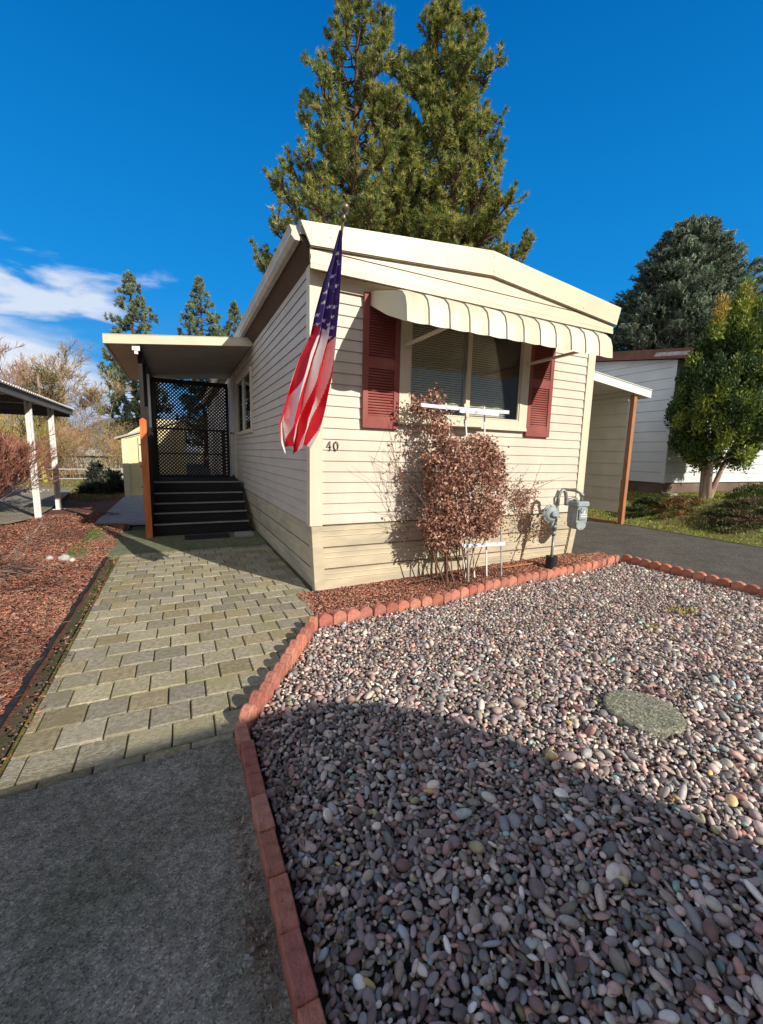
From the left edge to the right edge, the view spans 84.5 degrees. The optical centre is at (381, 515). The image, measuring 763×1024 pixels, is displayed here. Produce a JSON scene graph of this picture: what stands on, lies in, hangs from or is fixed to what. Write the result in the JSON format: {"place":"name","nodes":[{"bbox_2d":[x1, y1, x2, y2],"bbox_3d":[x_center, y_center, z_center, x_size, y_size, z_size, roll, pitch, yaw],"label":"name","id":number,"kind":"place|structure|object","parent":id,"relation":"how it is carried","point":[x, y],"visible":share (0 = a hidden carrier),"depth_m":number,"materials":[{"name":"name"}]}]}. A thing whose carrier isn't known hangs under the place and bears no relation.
{"place":"outdoors","nodes":[
{"label":"outdoors","id":0,"kind":"place"},
{"bbox_2d":[0,487,74,523],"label":"side driveway","id":1,"kind":"structure","parent":0,"point":[16,507],"depth_m":9.61,"materials":[{"name":"concrete"}]},
{"bbox_2d":[0,498,130,735],"bbox_3d":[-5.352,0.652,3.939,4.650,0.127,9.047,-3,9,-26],"label":"bark mulch","id":2,"kind":"object","parent":0,"point":[9,662],"visible":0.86,"depth_m":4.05,"materials":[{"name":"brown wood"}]},
{"bbox_2d":[0,516,57,586],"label":"bare bush","id":3,"kind":"object","parent":2,"relation":"on","point":[16,565],"visible":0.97,"depth_m":4.13,"materials":[{"name":"brown plant"}]},
{"bbox_2d":[0,410,63,499],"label":"red twig shrub","id":4,"kind":"object","parent":2,"relation":"on","point":[12,462],"visible":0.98,"depth_m":7.45,"materials":[{"name":"red plant"}]},
{"bbox_2d":[0,379,75,518],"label":"metal carport","id":5,"kind":"object","parent":2,"relation":"on","point":[27,403],"visible":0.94,"depth_m":7.91,"materials":[{"name":"white metal"}]},
{"bbox_2d":[0,556,107,727],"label":"plastic edging","id":6,"kind":"object","parent":2,"relation":"on","point":[11,705],"visible":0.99,"depth_m":2.70,"materials":[{"name":"black plastic"}]},
{"bbox_2d":[6,479,135,500],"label":"winter grass","id":7,"kind":"structure","parent":0,"point":[72,496],"depth_m":12.48,"materials":[{"name":"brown plant"}]},
{"bbox_2d":[63,417,203,451],"bbox_3d":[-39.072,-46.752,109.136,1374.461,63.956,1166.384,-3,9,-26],"label":"hills","id":8,"kind":"structure","parent":0,"point":[108,422],"depth_m":465.44,"materials":[{"name":"brown plant"}]},
{"bbox_2d":[0,738,294,1023],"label":"concrete path","id":9,"kind":"structure","parent":0,"point":[120,898],"depth_m":1.28,"materials":[{"name":"grey concrete"}]},
{"bbox_2d":[234,721,250,758],"bbox_3d":[-0.644,1.060,1.952,0.054,0.122,0.163,-3,9,-26],"label":"flat edging brick","id":10,"kind":"object","parent":9,"relation":"on","point":[242,734],"visible":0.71,"depth_m":1.93,"materials":[{"name":"red brick"}]},
{"bbox_2d":[241,739,258,783],"bbox_3d":[-0.569,1.074,1.811,0.054,0.122,0.163,-2,9,-24],"label":"flat edging brick","id":11,"kind":"object","parent":9,"relation":"on","point":[248,754],"visible":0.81,"depth_m":1.79,"materials":[{"name":"red brick"}]},
{"bbox_2d":[227,808,280,1023],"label":"leaf litter","id":12,"kind":"object","parent":9,"relation":"on","point":[262,937],"visible":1,"depth_m":1.17,"materials":[{"name":"plant"}]},
{"bbox_2d":[245,764,265,811],"bbox_3d":[-0.498,1.095,1.663,0.054,0.122,0.163,-4,10,-25],"label":"flat edging brick","id":13,"kind":"object","parent":9,"relation":"on","point":[255,786],"visible":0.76,"depth_m":1.64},
{"bbox_2d":[251,793,274,845],"bbox_3d":[-0.427,1.117,1.515,0.054,0.122,0.162,-4,9,-27],"label":"flat edging brick","id":14,"kind":"object","parent":9,"relation":"on","point":[262,819],"visible":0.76,"depth_m":1.49,"materials":[{"name":"red brick"}]},
{"bbox_2d":[259,829,285,898],"bbox_3d":[-0.356,1.144,1.367,0.054,0.122,0.162,-4,9,-26],"label":"flat edging brick","id":15,"kind":"object","parent":9,"relation":"on","point":[272,861],"visible":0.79,"depth_m":1.34,"materials":[{"name":"red brick"}]},
{"bbox_2d":[270,873,299,956],"bbox_3d":[-0.284,1.169,1.221,0.054,0.122,0.163,-2,9,-25],"label":"flat edging brick","id":16,"kind":"object","parent":9,"relation":"on","point":[284,912],"visible":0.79,"depth_m":1.20,"materials":[{"name":"red brick"}]},
{"bbox_2d":[280,927,317,1023],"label":"flat edging brick","id":17,"kind":"object","parent":9,"relation":"on","point":[301,986],"visible":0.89,"depth_m":1.05,"materials":[{"name":"red brick"}]},
{"bbox_2d":[297,998,326,1023],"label":"flat edging brick","id":18,"kind":"object","parent":9,"relation":"on","point":[311,1012],"visible":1,"depth_m":0.97,"materials":[{"name":"red brick"}]},
{"bbox_2d":[0,544,314,797],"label":"paved path","id":19,"kind":"structure","parent":0,"point":[283,612],"depth_m":2.71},
{"bbox_2d":[0,557,117,768],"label":"stray bark","id":20,"kind":"object","parent":19,"relation":"on","point":[32,704],"visible":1,"depth_m":2.57,"materials":[{"name":"brown wood"}]},
{"bbox_2d":[0,545,312,788],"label":"moss joints","id":21,"kind":"object","parent":19,"relation":"on","point":[13,748],"depth_m":2.52,"materials":[{"name":"green plant"}]},
{"bbox_2d":[0,450,619,766],"bbox_3d":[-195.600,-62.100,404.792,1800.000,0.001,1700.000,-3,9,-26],"label":"ground","id":22,"kind":"structure","parent":0,"point":[19,717],"depth_m":2.79,"materials":[{"name":"brown soil"}]},
{"bbox_2d":[0,337,40,422],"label":"bare tree","id":23,"kind":"object","parent":22,"relation":"on","point":[12,376],"visible":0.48,"depth_m":21.91,"materials":[{"name":"brown plant"}]},
{"bbox_2d":[0,475,70,494],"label":"pale dry shrub","id":24,"kind":"object","parent":22,"relation":"on","point":[14,487],"visible":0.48,"depth_m":11.98,"materials":[{"name":"brown plant"}]},
{"bbox_2d":[0,414,71,481],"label":"mossy tree","id":25,"kind":"object","parent":22,"relation":"on","point":[36,425],"visible":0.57,"depth_m":16.15,"materials":[{"name":"plant"}]},
{"bbox_2d":[22,365,67,446],"bbox_3d":[-17.429,-4.919,21.619,2.068,5.488,2.300,-3,9,-26],"label":"ivy tree","id":26,"kind":"object","parent":22,"relation":"on","point":[52,380],"visible":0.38,"depth_m":21.20,"materials":[{"name":"brown plant"}]},
{"bbox_2d":[0,336,103,433],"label":"bare tree","id":27,"kind":"object","parent":22,"relation":"on","point":[67,375],"visible":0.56,"depth_m":22.83,"materials":[{"name":"brown plant"}]},
{"bbox_2d":[0,403,135,477],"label":"bare thicket","id":28,"kind":"object","parent":22,"relation":"on","point":[61,439],"visible":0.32,"depth_m":19.70,"materials":[{"name":"brown plant"}]},
{"bbox_2d":[18,468,123,478],"bbox_3d":[-15.243,-1.640,16.640,8.800,0.560,0.120,-3,9,-26],"label":"rail fence","id":29,"kind":"object","parent":22,"relation":"on","point":[121,469],"visible":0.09,"depth_m":17.71,"materials":[{"name":"white wood"}]},
{"bbox_2d":[16,367,135,448],"bbox_3d":[-17.389,-5.580,24.019,3.209,6.264,5.853,9,11,41],"label":"bare tree","id":30,"kind":"object","parent":22,"relation":"on","point":[94,392],"visible":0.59,"depth_m":24.34,"materials":[{"name":"brown plant"}]},
{"bbox_2d":[75,459,124,494],"bbox_3d":[-8.398,-1.105,12.750,1.478,1.213,1.242,-3,9,-26],"label":"evergreen shrub","id":31,"kind":"object","parent":22,"relation":"on","point":[100,479],"visible":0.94,"depth_m":12.46,"materials":[{"name":"green plant"}]},
{"bbox_2d":[94,495,144,524],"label":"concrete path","id":32,"kind":"structure","parent":22,"relation":"on","point":[132,508],"depth_m":8.72,"materials":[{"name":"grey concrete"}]},
{"bbox_2d":[114,418,188,495],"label":"garden shed","id":33,"kind":"structure","parent":32,"relation":"on","point":[132,463],"depth_m":11.91,"materials":[{"name":"yellow paint"}]},
{"bbox_2d":[138,437,174,493],"bbox_3d":[-6.468,-1.442,12.126,0.900,1.600,0.045,-3,9,-26],"label":"door","id":34,"kind":"structure","parent":33,"relation":"in","point":[139,444],"depth_m":12.09,"materials":[{"name":"metal"}]},
{"bbox_2d":[118,397,135,448],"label":"conifer","id":35,"kind":"object","parent":22,"relation":"on","point":[127,411],"visible":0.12,"depth_m":53.43,"materials":[{"name":"green plant"}]},
{"bbox_2d":[96,269,174,443],"bbox_3d":[-19.121,-11.219,32.486,5.609,14.795,5.717,-3,9,-26],"label":"pine tree","id":36,"kind":"object","parent":22,"relation":"on","point":[128,321],"visible":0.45,"depth_m":31.55,"materials":[{"name":"green plant"}]},
{"bbox_2d":[67,525,267,559],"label":"mossy slab","id":37,"kind":"structure","parent":22,"relation":"on","point":[132,542],"depth_m":6.11,"materials":[{"name":"grey concrete"}]},
{"bbox_2d":[66,526,106,554],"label":"moss tufts","id":38,"kind":"object","parent":37,"relation":"on","point":[91,532],"visible":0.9,"depth_m":6.15,"materials":[{"name":"green plant"}]},
{"bbox_2d":[102,333,252,538],"bbox_3d":[-3.632,-1.392,7.766,1.950,3.088,3.510,-3,9,-26],"label":"entry porch","id":39,"kind":"object","parent":37,"relation":"on","point":[180,504],"visible":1,"depth_m":7.40,"materials":[{"name":"white metal"}]},
{"bbox_2d":[185,533,230,539],"bbox_3d":[-2.735,0.325,6.602,0.650,0.012,0.320,-3,9,-26],"label":"door mat","id":40,"kind":"object","parent":37,"relation":"on","point":[207,536],"depth_m":6.57,"materials":[{"name":"black plastic"}]},
{"bbox_2d":[234,531,253,536],"bbox_3d":[-2.226,0.297,6.800,0.280,0.050,0.240,-3,9,-26],"label":"concrete paver","id":41,"kind":"object","parent":37,"relation":"on","point":[243,533],"visible":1,"depth_m":6.72,"materials":[{"name":"grey concrete"}]},
{"bbox_2d":[172,274,228,466],"bbox_3d":[-14.863,-11.721,34.647,5.323,15.366,5.581,-3,9,-26],"label":"pine tree","id":42,"kind":"object","parent":22,"relation":"on","point":[198,285],"visible":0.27,"depth_m":33.60,"materials":[{"name":"green plant"}]},
{"bbox_2d":[222,300,242,336],"bbox_3d":[-12.611,-11.269,36.282,4.146,14.107,4.608,-3,9,-26],"label":"pine tree","id":43,"kind":"object","parent":22,"relation":"on","point":[233,310],"visible":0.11,"depth_m":35.26,"materials":[{"name":"green plant"}]},
{"bbox_2d":[249,0,455,274],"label":"pine tree","id":44,"kind":"object","parent":22,"relation":"on","point":[368,205],"visible":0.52,"depth_m":15.82,"materials":[{"name":"green plant"}]},
{"bbox_2d":[202,220,620,590],"bbox_3d":[-1.884,-1.919,10.574,4.094,3.465,14.876,-3,9,-26],"label":"mobile home","id":45,"kind":"object","parent":22,"relation":"on","point":[473,327],"visible":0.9,"depth_m":4.38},
{"bbox_2d":[229,380,234,475],"bbox_3d":[-3.221,-1.860,9.027,0.131,1.970,0.770,-3,9,-26],"label":"door","id":46,"kind":"structure","parent":45,"relation":"in","point":[231,384],"depth_m":9.04,"materials":[{"name":"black paint"}]},
{"bbox_2d":[235,366,252,435],"bbox_3d":[-2.455,-1.981,7.516,0.065,1.020,1.850,-3,9,-26],"label":"window","id":47,"kind":"structure","parent":45,"relation":"in","point":[244,406],"depth_m":7.41,"materials":[{"name":"clear glass"}]},
{"bbox_2d":[279,202,349,453],"bbox_3d":[-0.614,-1.460,3.453,0.530,1.914,0.569,-3,9,-26],"label":"flag","id":48,"kind":"object","parent":45,"relation":"attached to","point":[301,420],"depth_m":3.37,"materials":[{"name":"red fabric"}]},
{"bbox_2d":[398,320,531,430],"bbox_3d":[0.869,-1.513,4.633,1.699,1.200,0.356,-3,9,-26],"label":"window","id":49,"kind":"structure","parent":45,"relation":"in","point":[474,370],"depth_m":4.62,"materials":[{"name":"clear glass"}]},
{"bbox_2d":[350,0,536,263],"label":"pine tree","id":50,"kind":"object","parent":22,"relation":"on","point":[462,151],"visible":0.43,"depth_m":17.34,"materials":[{"name":"green plant"}]},
{"bbox_2d":[595,347,762,493],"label":"neighbor house","id":51,"kind":"structure","parent":22,"relation":"on","point":[656,466],"depth_m":11.10,"materials":[{"name":"white wood"}]},
{"bbox_2d":[599,213,762,355],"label":"spruce tree","id":52,"kind":"object","parent":22,"relation":"on","point":[691,268],"visible":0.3,"depth_m":18.61,"materials":[{"name":"green plant"}]},
{"bbox_2d":[0,0,762,439],"label":"sky","id":53,"kind":"structure","parent":0,"point":[137,136],"materials":[{"name":"blue"}]},
{"bbox_2d":[297,552,608,616],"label":"bed mulch","id":54,"kind":"object","parent":0,"point":[490,576],"visible":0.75,"depth_m":4.32,"materials":[{"name":"brown wood"}]},
{"bbox_2d":[420,403,508,581],"bbox_3d":[0.842,-0.213,4.344,1.121,1.852,0.120,-3,9,-26],"label":"trellis","id":55,"kind":"object","parent":54,"relation":"on","point":[484,412],"visible":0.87,"depth_m":4.36,"materials":[{"name":"white wood"}]},
{"bbox_2d":[373,382,561,583],"bbox_3d":[0.742,-0.319,4.485,2.010,2.048,1.358,-3,9,-26],"label":"dead leaved shrub","id":56,"kind":"object","parent":54,"relation":"on","point":[443,530],"visible":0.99,"depth_m":4.20,"materials":[{"name":"brown plant"}]},
{"bbox_2d":[498,473,564,562],"bbox_3d":[1.739,0.063,5.065,1.087,1.146,0.312,-2,9,-20],"label":"dry vine","id":57,"kind":"object","parent":54,"relation":"on","point":[527,500],"visible":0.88,"depth_m":5.05,"materials":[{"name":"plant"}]},
{"bbox_2d":[543,488,589,568],"bbox_3d":[2.175,0.139,5.145,0.634,0.967,0.343,-3,9,-26],"label":"gas meter","id":58,"kind":"object","parent":54,"relation":"on","point":[577,514],"visible":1,"depth_m":5.04,"materials":[{"name":"metal"}]},
{"bbox_2d":[250,561,762,1023],"bbox_3d":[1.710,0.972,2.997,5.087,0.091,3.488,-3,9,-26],"label":"river pebbles","id":59,"kind":"object","parent":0,"point":[698,993],"visible":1,"depth_m":1.68,"materials":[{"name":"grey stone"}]},
{"bbox_2d":[238,703,256,733],"bbox_3d":[-0.671,1.027,2.104,0.055,0.161,0.104,4,6,5],"label":"scalloped edging brick","id":60,"kind":"object","parent":59,"relation":"on","point":[248,713],"visible":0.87,"depth_m":2.07,"materials":[{"name":"red brick"}]},
{"bbox_2d":[248,690,264,718],"bbox_3d":[-0.657,1.002,2.213,0.055,0.161,0.104,3,9,4],"label":"scalloped edging brick","id":61,"kind":"object","parent":59,"relation":"on","point":[257,698],"visible":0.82,"depth_m":2.18,"materials":[{"name":"red brick"}]},
{"bbox_2d":[258,681,273,708],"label":"scalloped edging brick","id":62,"kind":"object","parent":59,"relation":"on","point":[267,687],"visible":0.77,"depth_m":2.29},
{"bbox_2d":[264,671,279,694],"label":"scalloped edging brick","id":63,"kind":"object","parent":59,"relation":"on","point":[273,677],"visible":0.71,"depth_m":2.39,"materials":[{"name":"red brick"}]},
{"bbox_2d":[273,662,285,684],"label":"scalloped edging brick","id":64,"kind":"object","parent":59,"relation":"on","point":[280,667],"visible":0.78,"depth_m":2.49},
{"bbox_2d":[279,653,291,677],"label":"scalloped edging brick","id":65,"kind":"object","parent":59,"relation":"on","point":[285,658],"visible":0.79,"depth_m":2.59,"materials":[{"name":"red brick"}]},
{"bbox_2d":[285,647,296,668],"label":"scalloped edging brick","id":66,"kind":"object","parent":59,"relation":"on","point":[292,651],"visible":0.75,"depth_m":2.70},
{"bbox_2d":[289,639,301,661],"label":"scalloped edging brick","id":67,"kind":"object","parent":59,"relation":"on","point":[296,643],"visible":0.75,"depth_m":2.81,"materials":[{"name":"red brick"}]},
{"bbox_2d":[296,634,306,652],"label":"scalloped edging brick","id":68,"kind":"object","parent":59,"relation":"on","point":[302,638],"visible":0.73,"depth_m":2.90,"materials":[{"name":"red brick"}]},
{"bbox_2d":[299,627,310,645],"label":"scalloped edging brick","id":69,"kind":"object","parent":59,"relation":"on","point":[306,631],"visible":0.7,"depth_m":3.01,"materials":[{"name":"red brick"}]},
{"bbox_2d":[304,622,314,641],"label":"scalloped edging brick","id":70,"kind":"object","parent":59,"relation":"on","point":[311,625],"visible":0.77,"depth_m":3.11,"materials":[{"name":"brick"}]},
{"bbox_2d":[308,616,317,631],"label":"scalloped edging brick","id":71,"kind":"object","parent":59,"relation":"on","point":[314,619],"visible":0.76,"depth_m":3.21,"materials":[{"name":"brick"}]},
{"bbox_2d":[318,613,332,629],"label":"scalloped edging brick","id":72,"kind":"object","parent":59,"relation":"on","point":[324,619],"visible":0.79,"depth_m":3.33,"materials":[{"name":"red brick"}]},
{"bbox_2d":[331,610,346,627],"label":"scalloped edging brick","id":73,"kind":"object","parent":59,"relation":"on","point":[339,616],"visible":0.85,"depth_m":3.39,"materials":[{"name":"red brick"}]},
{"bbox_2d":[346,608,359,624],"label":"scalloped edging brick","id":74,"kind":"object","parent":59,"relation":"on","point":[353,614],"visible":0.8,"depth_m":3.45,"materials":[{"name":"red brick"}]},
{"bbox_2d":[358,606,372,619],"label":"scalloped edging brick","id":75,"kind":"object","parent":59,"relation":"on","point":[366,612],"visible":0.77,"depth_m":3.51,"materials":[{"name":"red brick"}]},
{"bbox_2d":[372,603,385,618],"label":"scalloped edging brick","id":76,"kind":"object","parent":59,"relation":"on","point":[378,609],"visible":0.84,"depth_m":3.56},
{"bbox_2d":[385,601,397,616],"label":"scalloped edging brick","id":77,"kind":"object","parent":59,"relation":"on","point":[391,607],"visible":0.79,"depth_m":3.63,"materials":[{"name":"red brick"}]},
{"bbox_2d":[396,600,408,614],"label":"scalloped edging brick","id":78,"kind":"object","parent":59,"relation":"on","point":[402,605],"visible":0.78,"depth_m":3.68,"materials":[{"name":"red brick"}]},
{"bbox_2d":[408,598,420,612],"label":"scalloped edging brick","id":79,"kind":"object","parent":59,"relation":"on","point":[415,603],"visible":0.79,"depth_m":3.74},
{"bbox_2d":[419,596,432,610],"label":"scalloped edging brick","id":80,"kind":"object","parent":59,"relation":"on","point":[426,601],"visible":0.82,"depth_m":3.81,"materials":[{"name":"red brick"}]},
{"bbox_2d":[431,593,442,607],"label":"scalloped edging brick","id":81,"kind":"object","parent":59,"relation":"on","point":[437,598],"visible":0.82,"depth_m":3.86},
{"bbox_2d":[441,591,452,605],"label":"scalloped edging brick","id":82,"kind":"object","parent":59,"relation":"on","point":[447,596],"visible":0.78,"depth_m":3.93,"materials":[{"name":"red brick"}]},
{"bbox_2d":[449,589,459,602],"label":"scalloped edging brick","id":83,"kind":"object","parent":59,"relation":"on","point":[455,593],"visible":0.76,"depth_m":4.01,"materials":[{"name":"brick"}]},
{"bbox_2d":[458,586,468,600],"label":"scalloped edging brick","id":84,"kind":"object","parent":59,"relation":"on","point":[464,591],"visible":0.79,"depth_m":4.08,"materials":[{"name":"red brick"}]},
{"bbox_2d":[467,584,476,596],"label":"scalloped edging brick","id":85,"kind":"object","parent":59,"relation":"on","point":[472,588],"visible":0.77,"depth_m":4.16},
{"bbox_2d":[482,580,492,592],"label":"scalloped edging brick","id":86,"kind":"object","parent":59,"relation":"on","point":[488,584],"visible":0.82,"depth_m":4.30,"materials":[{"name":"brick"}]},
{"bbox_2d":[499,577,508,587],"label":"scalloped edging brick","id":87,"kind":"object","parent":59,"relation":"on","point":[504,581],"visible":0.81,"depth_m":4.43,"materials":[{"name":"brick"}]},
{"bbox_2d":[602,690,685,739],"bbox_3d":[1.411,1.064,2.272,0.382,0.047,0.382,-3,9,-26],"label":"stepping stone","id":88,"kind":"object","parent":59,"relation":"on","point":[643,712],"visible":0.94,"depth_m":2.22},
{"bbox_2d":[649,561,660,571],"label":"scalloped edging brick","id":89,"kind":"object","parent":59,"relation":"on","point":[655,565],"visible":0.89,"depth_m":5.26,"materials":[{"name":"brick"}]},
{"bbox_2d":[659,564,671,573],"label":"scalloped edging brick","id":90,"kind":"object","parent":59,"relation":"on","point":[665,568],"visible":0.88,"depth_m":5.15,"materials":[{"name":"brick"}]},
{"bbox_2d":[670,566,683,576],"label":"scalloped edging brick","id":91,"kind":"object","parent":59,"relation":"on","point":[676,570],"visible":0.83,"depth_m":5.04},
{"bbox_2d":[681,569,693,579],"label":"scalloped edging brick","id":92,"kind":"object","parent":59,"relation":"on","point":[687,573],"visible":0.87,"depth_m":4.93,"materials":[{"name":"red brick"}]},
{"bbox_2d":[692,571,706,582],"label":"scalloped edging brick","id":93,"kind":"object","parent":59,"relation":"on","point":[700,576],"visible":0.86,"depth_m":4.82,"materials":[{"name":"red brick"}]},
{"bbox_2d":[705,575,718,586],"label":"scalloped edging brick","id":94,"kind":"object","parent":59,"relation":"on","point":[712,579],"visible":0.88,"depth_m":4.70,"materials":[{"name":"red brick"}]},
{"bbox_2d":[717,578,731,587],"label":"scalloped edging brick","id":95,"kind":"object","parent":59,"relation":"on","point":[724,582],"visible":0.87,"depth_m":4.60,"materials":[{"name":"red brick"}]},
{"bbox_2d":[731,581,745,594],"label":"scalloped edging brick","id":96,"kind":"object","parent":59,"relation":"on","point":[738,585],"visible":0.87,"depth_m":4.48,"materials":[{"name":"red brick"}]},
{"bbox_2d":[744,584,760,595],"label":"scalloped edging brick","id":97,"kind":"object","parent":59,"relation":"on","point":[752,589],"visible":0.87,"depth_m":4.38,"materials":[{"name":"red brick"}]},
{"bbox_2d":[571,519,762,587],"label":"driveway","id":98,"kind":"structure","parent":0,"point":[732,561],"depth_m":6.60,"materials":[{"name":"grey asphalt"}]},
{"bbox_2d":[587,517,615,523],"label":"wooden kerb","id":99,"kind":"structure","parent":98,"relation":"on","point":[602,520],"depth_m":9.40,"materials":[{"name":"wood"}]},
{"bbox_2d":[583,371,651,523],"bbox_3d":[2.179,-1.845,11.193,4.270,3.290,7.115,-3,9,-26],"label":"carport","id":100,"kind":"object","parent":98,"relation":"on","point":[612,397],"visible":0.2,"depth_m":9.12,"materials":[{"name":"white metal"}]},
{"bbox_2d":[587,490,762,546],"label":"lawn bank","id":101,"kind":"structure","parent":0,"point":[752,535],"depth_m":9.02,"materials":[{"name":"green plant"}]},
{"bbox_2d":[625,495,662,517],"bbox_3d":[6.149,-0.201,9.854,0.927,0.544,0.829,3,8,8],"label":"shrub","id":102,"kind":"object","parent":101,"relation":"on","point":[646,500],"visible":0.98,"depth_m":9.81,"materials":[{"name":"green plant"}]},
{"bbox_2d":[651,495,704,518],"bbox_3d":[6.643,-0.200,9.470,1.183,0.540,0.925,-3,9,-26],"label":"shrub","id":103,"kind":"object","parent":101,"relation":"on","point":[674,502],"visible":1,"depth_m":9.37,"materials":[{"name":"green plant"}]},
{"bbox_2d":[664,273,762,499],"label":"arborvitae tree","id":104,"kind":"object","parent":101,"relation":"on","point":[722,365],"visible":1,"depth_m":9.12,"materials":[{"name":"green plant"}]},
{"bbox_2d":[695,495,762,534],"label":"shrub","id":105,"kind":"object","parent":101,"relation":"on","point":[724,511],"visible":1,"depth_m":8.30,"materials":[{"name":"green plant"}]},
{"bbox_2d":[723,481,762,499],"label":"shrub","id":106,"kind":"object","parent":101,"relation":"on","point":[750,491],"visible":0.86,"depth_m":9.47,"materials":[{"name":"green plant"}]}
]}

